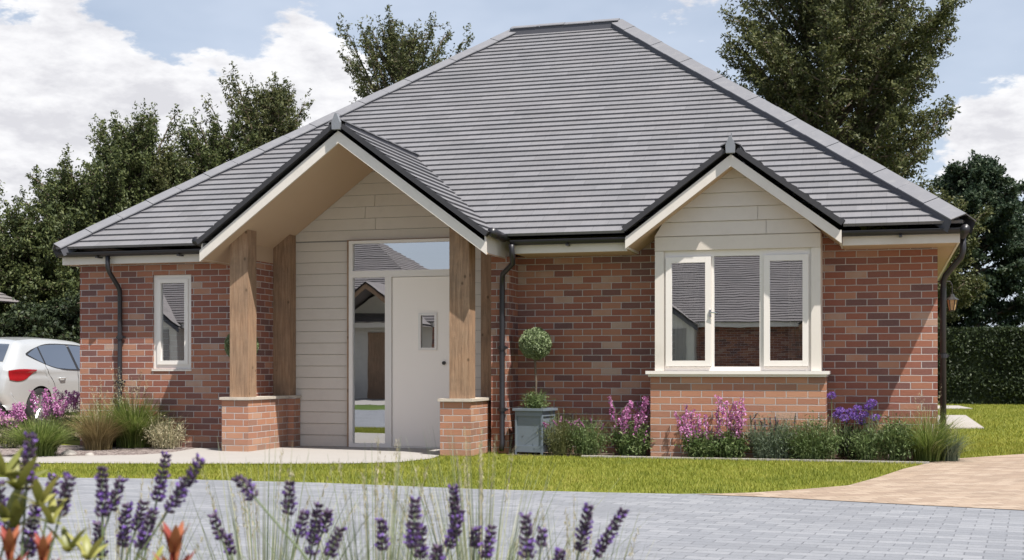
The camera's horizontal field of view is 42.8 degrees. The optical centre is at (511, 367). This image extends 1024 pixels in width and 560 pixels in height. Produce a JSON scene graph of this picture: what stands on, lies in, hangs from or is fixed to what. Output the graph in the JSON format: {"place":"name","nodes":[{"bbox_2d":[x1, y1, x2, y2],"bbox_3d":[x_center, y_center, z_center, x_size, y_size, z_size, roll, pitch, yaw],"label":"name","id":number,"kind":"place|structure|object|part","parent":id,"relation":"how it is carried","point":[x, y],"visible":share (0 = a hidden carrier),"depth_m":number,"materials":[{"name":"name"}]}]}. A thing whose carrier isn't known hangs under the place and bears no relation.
{"place":"outdoors","nodes":[
{"label":"outdoors","id":0,"kind":"place"},
{"bbox_2d":[0,413,78,437],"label":"side drive","id":1,"kind":"structure","parent":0,"point":[10,419],"depth_m":23.69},
{"bbox_2d":[0,337,79,426],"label":"parked car","id":2,"kind":"object","parent":1,"relation":"on","point":[38,366],"visible":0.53,"depth_m":21.35,"materials":[{"name":"paint"}]},
{"bbox_3d":[-8.694,-0.254,21.129,1.283,0.293,0.317,0,0,16],"label":"rear window","id":3,"kind":"part","parent":2,"relation":"part of","materials":[{"name":"blue glass"}]},
{"bbox_3d":[-7.819,-0.210,21.385,0.146,0.270,0.320,0,0,16],"label":"quarter window","id":4,"kind":"part","parent":2,"relation":"part of","materials":[{"name":"blue glass"}]},
{"bbox_3d":[-7.647,-0.188,21.950,0.230,0.415,0.780,0,0,16],"label":"side window","id":5,"kind":"part","parent":2,"relation":"part of","materials":[{"name":"blue glass"}]},
{"bbox_3d":[-7.373,-0.182,22.896,0.230,0.416,1.050,0,0,16],"label":"side window","id":6,"kind":"part","parent":2,"relation":"part of","materials":[{"name":"blue glass"}]},
{"bbox_2d":[0,294,78,339],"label":"bush","id":7,"kind":"object","parent":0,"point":[9,327],"visible":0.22,"depth_m":27.06,"materials":[{"name":"green plant"}]},
{"bbox_2d":[0,196,79,319],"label":"tree","id":8,"kind":"object","parent":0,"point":[30,244],"visible":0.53,"depth_m":29.38,"materials":[{"name":"green plant"}]},
{"bbox_2d":[5,289,79,343],"bbox_3d":[-9.054,-0.353,27.332,3.567,2.646,2.973,0,0,16],"label":"bush","id":9,"kind":"object","parent":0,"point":[69,310],"visible":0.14,"depth_m":26.73,"materials":[{"name":"green plant"}]},
{"bbox_2d":[57,393,136,449],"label":"ornamental grass","id":10,"kind":"object","parent":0,"point":[102,436],"depth_m":15.41,"materials":[{"name":"brown plant"}]},
{"bbox_2d":[0,444,193,456],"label":"gravel bed","id":11,"kind":"object","parent":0,"point":[77,449],"visible":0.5,"depth_m":15.36,"materials":[{"name":"beige gravel"}]},
{"bbox_2d":[0,402,26,447],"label":"pink perennial","id":12,"kind":"object","parent":11,"relation":"on","point":[19,412],"visible":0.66,"depth_m":15.79,"materials":[{"name":"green plant"}]},
{"bbox_2d":[1,416,93,456],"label":"ornamental grass","id":13,"kind":"object","parent":11,"relation":"on","point":[49,441],"depth_m":14.29,"materials":[{"name":"green plant"}]},
{"bbox_2d":[61,450,76,454],"bbox_3d":[-4.973,0.945,14.666,0.174,0.050,0.177,0,0,16],"label":"rock","id":14,"kind":"object","parent":11,"relation":"on","point":[68,452],"visible":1,"depth_m":14.61,"materials":[{"name":"beige stone"}]},
{"bbox_2d":[54,379,130,446],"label":"ornamental grass","id":15,"kind":"object","parent":11,"relation":"on","point":[91,407],"depth_m":16.09,"materials":[{"name":"plant"}]},
{"bbox_2d":[70,366,181,447],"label":"ornamental grass","id":16,"kind":"object","parent":11,"relation":"on","point":[132,439],"depth_m":15.82,"materials":[{"name":"plant"}]},
{"bbox_2d":[139,413,193,448],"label":"bronze shrub","id":17,"kind":"object","parent":11,"relation":"on","point":[161,440],"visible":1,"depth_m":15.62,"materials":[{"name":"plant"}]},
{"bbox_2d":[0,475,255,559],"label":"feathery grass","id":18,"kind":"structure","parent":0,"point":[126,551],"depth_m":2.62,"materials":[{"name":"plant"}]},
{"bbox_2d":[3,446,439,463],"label":"porch path","id":19,"kind":"structure","parent":0,"point":[315,454],"depth_m":14.26,"materials":[{"name":"concrete"}]},
{"bbox_2d":[219,333,259,408],"bbox_3d":[-3.206,0.246,15.525,0.434,1.448,0.455,0,0,16],"label":"topiary planter","id":20,"kind":"object","parent":19,"relation":"on","point":[227,345],"visible":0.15,"depth_m":15.43,"materials":[{"name":"paint"}]},
{"bbox_2d":[87,435,435,559],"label":"feathery grass","id":21,"kind":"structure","parent":0,"point":[253,536],"depth_m":2.73,"materials":[{"name":"plant"}]},
{"bbox_2d":[200,436,561,559],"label":"feathery grass","id":22,"kind":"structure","parent":0,"point":[391,539],"depth_m":2.60,"materials":[{"name":"plant"}]},
{"bbox_2d":[309,424,662,559],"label":"feathery grass","id":23,"kind":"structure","parent":0,"point":[470,553],"depth_m":2.72,"materials":[{"name":"plant"}]},
{"bbox_2d":[0,477,1023,559],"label":"driveway","id":24,"kind":"structure","parent":0,"point":[702,527],"depth_m":8.17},
{"bbox_2d":[0,404,1023,493],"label":"lawn","id":25,"kind":"structure","parent":0,"point":[76,441],"depth_m":12.09,"materials":[{"name":"green plant"}]},
{"bbox_2d":[0,180,10,225],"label":"tree","id":26,"kind":"object","parent":25,"relation":"on","point":[3,220],"visible":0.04,"depth_m":33.36,"materials":[{"name":"green plant"}]},
{"bbox_2d":[0,292,20,303],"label":"neighbouring bungalow","id":27,"kind":"object","parent":25,"relation":"on","point":[4,298],"visible":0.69,"depth_m":28.61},
{"bbox_2d":[26,389,71,440],"bbox_3d":[-5.956,0.614,16.671,0.905,0.715,0.683,0,0,16],"label":"pink perennial","id":28,"kind":"object","parent":25,"relation":"on","point":[48,401],"visible":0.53,"depth_m":16.67,"materials":[{"name":"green plant"}]},
{"bbox_2d":[52,387,79,440],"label":"pink perennial","id":29,"kind":"object","parent":25,"relation":"on","point":[74,400],"visible":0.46,"depth_m":17.54,"materials":[{"name":"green plant"}]},
{"bbox_2d":[2,143,153,301],"bbox_3d":[-10.398,-2.105,30.918,3.656,6.151,4.110,0,0,29],"label":"tree","id":30,"kind":"object","parent":25,"relation":"on","point":[83,202],"visible":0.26,"depth_m":30.30,"materials":[{"name":"green plant"}]},
{"bbox_2d":[30,98,192,277],"bbox_3d":[-9.641,-2.846,31.943,4.337,7.633,4.045,0,0,-9],"label":"tree","id":31,"kind":"object","parent":25,"relation":"on","point":[136,145],"visible":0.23,"depth_m":31.63,"materials":[{"name":"green plant"}]},
{"bbox_2d":[127,139,205,204],"bbox_3d":[-8.333,-2.366,32.373,3.382,6.673,3.701,0,0,16],"label":"tree","id":32,"kind":"object","parent":25,"relation":"on","point":[163,185],"visible":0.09,"depth_m":31.94,"materials":[{"name":"green plant"}]},
{"bbox_2d":[155,107,258,180],"bbox_3d":[-7.428,-2.807,32.972,3.896,7.554,4.353,0,0,-14],"label":"tree","id":33,"kind":"object","parent":25,"relation":"on","point":[212,153],"visible":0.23,"depth_m":32.57,"materials":[{"name":"green plant"}]},
{"bbox_2d":[200,61,313,160],"bbox_3d":[-6.335,-3.461,34.089,3.837,8.862,3.886,0,0,40],"label":"tree","id":34,"kind":"object","parent":25,"relation":"on","point":[271,110],"visible":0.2,"depth_m":33.40,"materials":[{"name":"green plant"}]},
{"bbox_2d":[335,5,474,103],"bbox_3d":[-3.168,-4.750,38.007,3.986,11.442,4.309,0,0,-30],"label":"tree","id":35,"kind":"object","parent":25,"relation":"on","point":[400,60],"visible":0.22,"depth_m":37.34,"materials":[{"name":"green plant"}]},
{"bbox_2d":[52,18,975,459],"bbox_3d":[0.980,-2.182,19.920,10.851,6.324,12.008,0,0,16],"label":"bungalow","id":36,"kind":"object","parent":25,"relation":"on","point":[622,212],"visible":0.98,"depth_m":15.36,"materials":[{"name":"brick"}]},
{"bbox_2d":[152,275,191,370],"bbox_3d":[-4.160,-0.553,16.054,0.549,1.180,0.097,0,0,16],"label":"window","id":37,"kind":"structure","parent":36,"relation":"in","point":[172,293],"depth_m":16.06,"materials":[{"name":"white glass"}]},
{"bbox_2d":[392,276,448,446],"bbox_3d":[-1.012,-0.076,15.743,0.910,2.048,0.070,0,0,16],"label":"front door","id":38,"kind":"structure","parent":36,"relation":"in","point":[420,305],"depth_m":15.76,"materials":[{"name":"paint"}]},
{"bbox_2d":[645,233,830,376],"bbox_3d":[2.464,-0.665,14.240,1.946,1.519,0.525,0,0,16],"label":"bay window","id":39,"kind":"structure","parent":36,"relation":"in","point":[734,305],"depth_m":14.08,"materials":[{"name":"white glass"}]},
{"bbox_2d":[938,281,958,310],"bbox_3d":[4.993,-0.852,14.984,0.258,0.400,0.135,0,0,16],"label":"wall lantern","id":40,"kind":"object","parent":36,"relation":"attached to","point":[951,300],"depth_m":14.95,"materials":[{"name":"metal"}]},
{"bbox_2d":[581,455,928,463],"bbox_3d":[2.501,0.963,13.774,3.620,0.018,0.080,0,0,16],"label":"stone edging","id":41,"kind":"object","parent":25,"relation":"on","point":[759,459],"visible":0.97,"depth_m":13.70,"materials":[{"name":"grey stone"}]},
{"bbox_2d":[715,0,971,197],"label":"tree","id":42,"kind":"object","parent":25,"relation":"on","point":[887,68],"visible":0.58,"depth_m":28.60,"materials":[{"name":"green plant"}]},
{"bbox_2d":[938,405,971,408],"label":"paving slab","id":43,"kind":"structure","parent":25,"relation":"on","point":[954,407],"depth_m":31.42,"materials":[{"name":"grey concrete"}]},
{"bbox_2d":[927,186,994,328],"bbox_3d":[11.438,-1.998,35.891,3.396,5.937,3.286,0,0,-24],"label":"tree","id":44,"kind":"object","parent":25,"relation":"on","point":[967,295],"visible":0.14,"depth_m":35.31,"materials":[{"name":"green plant"}]},
{"bbox_2d":[938,415,983,428],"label":"paving slab","id":45,"kind":"structure","parent":25,"relation":"on","point":[965,423],"depth_m":22.77,"materials":[{"name":"grey concrete"}]},
{"bbox_2d":[928,149,1023,327],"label":"tree","id":46,"kind":"object","parent":25,"relation":"on","point":[978,182],"visible":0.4,"depth_m":37.19,"materials":[{"name":"green plant"}]},
{"bbox_2d":[938,325,1023,404],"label":"hedge","id":47,"kind":"object","parent":25,"relation":"on","point":[984,365],"visible":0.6,"depth_m":34.84,"materials":[{"name":"green plant"}]},
{"bbox_2d":[0,0,1023,326],"label":"sky","id":48,"kind":"structure","parent":0,"point":[63,63],"materials":[{"name":"white"}]},
{"bbox_2d":[444,485,749,559],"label":"feathery grass","id":49,"kind":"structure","parent":0,"point":[568,551],"depth_m":2.52,"materials":[{"name":"plant"}]},
{"bbox_2d":[506,452,930,462],"bbox_3d":[2.262,0.970,14.248,4.700,0.001,0.620,0,0,16],"label":"flower bed","id":50,"kind":"object","parent":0,"point":[604,454],"visible":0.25,"depth_m":14.65,"materials":[{"name":"soil"}]},
{"bbox_2d":[512,327,557,454],"bbox_3d":[0.279,0.251,14.743,0.438,1.438,0.468,0,0,27],"label":"topiary planter","id":51,"kind":"object","parent":50,"relation":"on","point":[534,344],"visible":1,"depth_m":14.63,"materials":[{"name":"paint"}]},
{"bbox_2d":[534,405,587,455],"bbox_3d":[0.523,0.679,14.559,0.824,0.608,0.773,0,0,16],"label":"lavender shrub","id":52,"kind":"object","parent":50,"relation":"on","point":[558,445],"visible":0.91,"depth_m":14.48,"materials":[{"name":"green plant"}]},
{"bbox_2d":[557,410,614,454],"bbox_3d":[0.851,0.708,14.506,0.739,0.544,0.630,0,0,-18],"label":"leafy shrub","id":53,"kind":"object","parent":50,"relation":"on","point":[586,443],"visible":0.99,"depth_m":14.39,"materials":[{"name":"green plant"}]},
{"bbox_2d":[599,396,652,455],"bbox_3d":[1.333,0.648,14.398,0.742,0.691,0.543,0,0,29],"label":"penstemon","id":54,"kind":"object","parent":50,"relation":"on","point":[632,443],"visible":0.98,"depth_m":14.34,"materials":[{"name":"pink plant"}]},
{"bbox_2d":[674,405,729,458],"bbox_3d":[2.044,0.691,14.046,0.621,0.592,0.489,0,0,16],"label":"penstemon","id":55,"kind":"object","parent":50,"relation":"on","point":[699,444],"visible":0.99,"depth_m":14.00,"materials":[{"name":"pink plant"}]},
{"bbox_2d":[707,395,757,457],"bbox_3d":[2.338,0.635,13.966,0.461,0.708,0.519,0,0,-29],"label":"penstemon","id":56,"kind":"object","parent":50,"relation":"on","point":[732,445],"visible":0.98,"depth_m":13.90,"materials":[{"name":"pink plant"}]},
{"bbox_2d":[739,411,802,458],"bbox_3d":[2.755,0.681,13.823,0.792,0.606,0.720,0,0,16],"label":"sage shrub","id":57,"kind":"object","parent":50,"relation":"on","point":[768,447],"visible":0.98,"depth_m":13.78,"materials":[{"name":"green plant"}]},
{"bbox_2d":[774,410,855,459],"bbox_3d":[3.163,0.701,13.686,0.904,0.577,0.643,0,0,-2],"label":"shrub","id":58,"kind":"object","parent":50,"relation":"on","point":[807,448],"visible":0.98,"depth_m":13.64,"materials":[{"name":"green plant"}]},
{"bbox_2d":[826,392,879,458],"bbox_3d":[3.651,0.621,13.850,0.727,0.753,0.647,0,0,16],"label":"agapanthus","id":59,"kind":"object","parent":50,"relation":"on","point":[843,451],"visible":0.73,"depth_m":13.85,"materials":[{"name":"purple plant"}]},
{"bbox_2d":[845,422,888,460],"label":"shrub","id":60,"kind":"object","parent":50,"relation":"on","point":[867,448],"visible":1,"depth_m":13.61,"materials":[{"name":"green plant"}]},
{"bbox_2d":[859,407,924,460],"bbox_3d":[3.966,0.669,13.614,0.754,0.635,0.713,0,0,16],"label":"leafy shrub","id":61,"kind":"object","parent":50,"relation":"on","point":[895,450],"visible":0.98,"depth_m":13.54,"materials":[{"name":"green plant"}]},
{"bbox_2d":[869,386,1003,461],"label":"ornamental grass","id":62,"kind":"object","parent":50,"relation":"on","point":[930,441],"depth_m":13.52,"materials":[{"name":"plant"}]},
{"bbox_2d":[924,415,989,460],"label":"ornamental grass","id":63,"kind":"object","parent":50,"relation":"in","point":[951,454],"depth_m":13.59,"materials":[{"name":"green grass blades"}]},
{"bbox_2d":[705,454,1023,509],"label":"tan driveway","id":64,"kind":"structure","parent":0,"point":[994,482],"depth_m":10.49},
{"bbox_2d":[938,403,1023,453],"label":"side lawn grass","id":65,"kind":"structure","parent":0,"point":[1005,415],"depth_m":22.79,"materials":[{"name":"green plant"}]},
{"label":"planting bed","id":66,"kind":"structure","parent":0,"visible":0},
{"bbox_2d":[0,431,76,559],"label":"lavender plant","id":67,"kind":"object","parent":66,"relation":"on","point":[27,544],"visible":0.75,"depth_m":1.68,"materials":[{"name":"purple plant"}]},
{"bbox_2d":[0,445,109,559],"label":"flame flower shrub","id":68,"kind":"object","parent":66,"relation":"on","point":[11,512],"visible":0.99,"depth_m":1.62,"materials":[{"name":"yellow plant"}]},
{"bbox_2d":[90,450,205,559],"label":"lavender plant","id":69,"kind":"object","parent":66,"relation":"on","point":[101,495],"visible":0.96,"depth_m":1.84,"materials":[{"name":"purple plant"}]},
{"bbox_2d":[131,521,194,559],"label":"flame flower shrub","id":70,"kind":"object","parent":66,"relation":"on","point":[174,538],"visible":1,"depth_m":1.60,"materials":[{"name":"orange plant"}]},
{"bbox_2d":[207,474,323,559],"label":"lavender plant","id":71,"kind":"object","parent":66,"relation":"on","point":[229,540],"visible":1,"depth_m":1.91,"materials":[{"name":"purple plant"}]},
{"bbox_2d":[313,507,390,559],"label":"lavender plant","id":72,"kind":"object","parent":66,"relation":"on","point":[328,514],"visible":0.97,"depth_m":1.96,"materials":[{"name":"purple plant"}]},
{"bbox_2d":[403,483,496,559],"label":"lavender plant","id":73,"kind":"object","parent":66,"relation":"on","point":[455,517],"visible":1,"depth_m":1.95,"materials":[{"name":"purple plant"}]},
{"bbox_2d":[518,502,629,559],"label":"lavender plant","id":74,"kind":"object","parent":66,"relation":"on","point":[583,533],"visible":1,"depth_m":1.93,"materials":[{"name":"purple plant"}]}
]}

